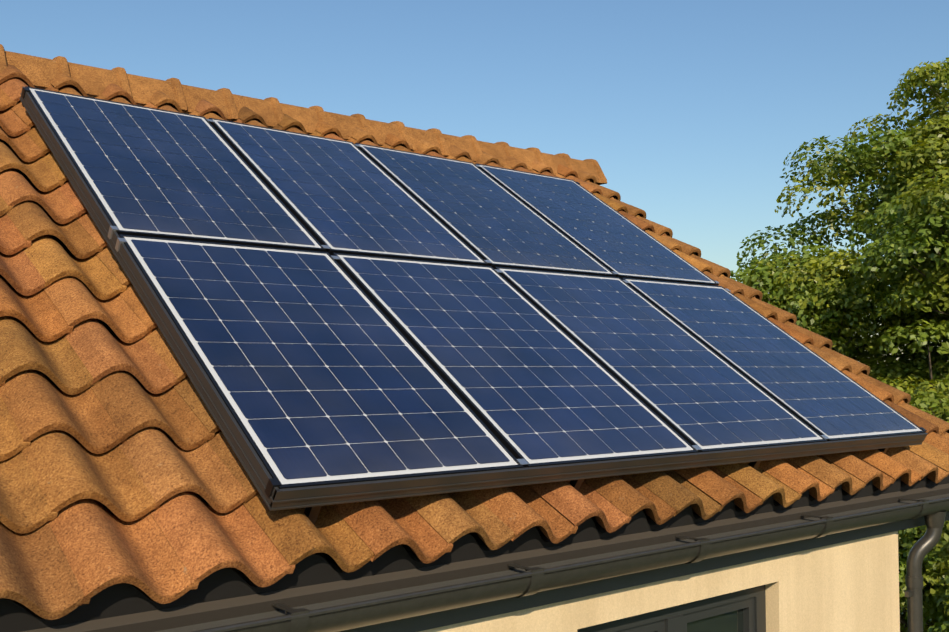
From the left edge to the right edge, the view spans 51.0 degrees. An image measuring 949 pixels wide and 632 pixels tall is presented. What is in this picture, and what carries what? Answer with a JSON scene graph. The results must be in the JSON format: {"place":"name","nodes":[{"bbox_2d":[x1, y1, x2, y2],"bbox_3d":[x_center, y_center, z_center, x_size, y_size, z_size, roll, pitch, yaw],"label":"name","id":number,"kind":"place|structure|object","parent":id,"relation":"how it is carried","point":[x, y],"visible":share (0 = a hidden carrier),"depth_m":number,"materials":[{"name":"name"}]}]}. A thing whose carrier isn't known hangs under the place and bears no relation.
{"place":"outdoors","nodes":[
{"label":"outdoors","id":0,"kind":"place"},
{"bbox_2d":[0,0,948,364],"label":"sky","id":1,"kind":"structure","parent":0,"point":[692,112],"materials":[{"name":"blue"}]},
{"bbox_2d":[419,531,899,631],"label":"house walls","id":2,"kind":"structure","parent":0,"point":[851,586],"depth_m":4.84,"materials":[{"name":"paint"}]},
{"bbox_2d":[0,126,948,631],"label":"roof deck","id":3,"kind":"structure","parent":2,"relation":"on","point":[234,592],"depth_m":3.31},
{"bbox_2d":[0,65,948,619],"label":"roof tiles","id":4,"kind":"object","parent":3,"relation":"on","point":[82,441],"visible":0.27,"depth_m":3.47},
{"bbox_2d":[26,84,444,155],"bbox_3d":[-1.913,-1.239,6.652,7.300,0.224,0.370,2,-4,-40],"label":"roof ridge mortar","id":5,"kind":"object","parent":4,"relation":"on","point":[93,96],"depth_m":6.25,"materials":[{"name":"brown"}]},
{"bbox_2d":[0,44,606,184],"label":"roof ridge caps","id":6,"kind":"object","parent":4,"relation":"on","point":[44,72],"visible":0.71,"depth_m":6.85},
{"bbox_2d":[22,88,926,524],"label":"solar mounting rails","id":7,"kind":"object","parent":3,"relation":"on","point":[312,514],"visible":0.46,"depth_m":4.06,"materials":[{"name":"black metal"}]},
{"bbox_2d":[20,86,926,510],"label":"solar panel frames","id":8,"kind":"structure","parent":7,"relation":"on","point":[244,446],"depth_m":4.19,"materials":[{"name":"silver metal"}]},
{"bbox_2d":[29,88,921,483],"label":"solar panel gridlines","id":9,"kind":"object","parent":8,"relation":"in","point":[229,396],"visible":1,"depth_m":4.69,"materials":[{"name":"silver metal"}]},
{"bbox_2d":[35,90,916,478],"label":"solar panel cells","id":10,"kind":"object","parent":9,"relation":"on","point":[519,414],"visible":1,"depth_m":4.78,"materials":[{"name":"blue glass"}]},
{"bbox_2d":[155,494,948,631],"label":"gutter","id":11,"kind":"object","parent":3,"relation":"attached to","point":[369,609],"visible":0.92,"depth_m":3.56,"materials":[{"name":"metal"}]},
{"bbox_2d":[339,511,948,631],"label":"fascia board","id":12,"kind":"object","parent":3,"relation":"attached to","point":[455,616],"visible":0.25,"depth_m":4.02,"materials":[{"name":"paint"}]},
{"bbox_2d":[577,585,765,631],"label":"window","id":13,"kind":"structure","parent":2,"relation":"attached to","point":[744,610],"depth_m":4.58,"materials":[{"name":"grey"}]},
{"bbox_2d":[904,511,945,631],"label":"downpipe","id":14,"kind":"object","parent":2,"relation":"attached to","point":[924,546],"visible":0.94,"depth_m":5.51,"materials":[{"name":"metal"}]},
{"bbox_2d":[730,57,948,420],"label":"tree","id":15,"kind":"object","parent":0,"point":[808,285],"depth_m":18.06,"materials":[{"name":"green plant"}]},
{"bbox_2d":[898,379,948,631],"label":"bush","id":16,"kind":"object","parent":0,"point":[935,572],"depth_m":12.38,"materials":[{"name":"green plant"}]}
]}

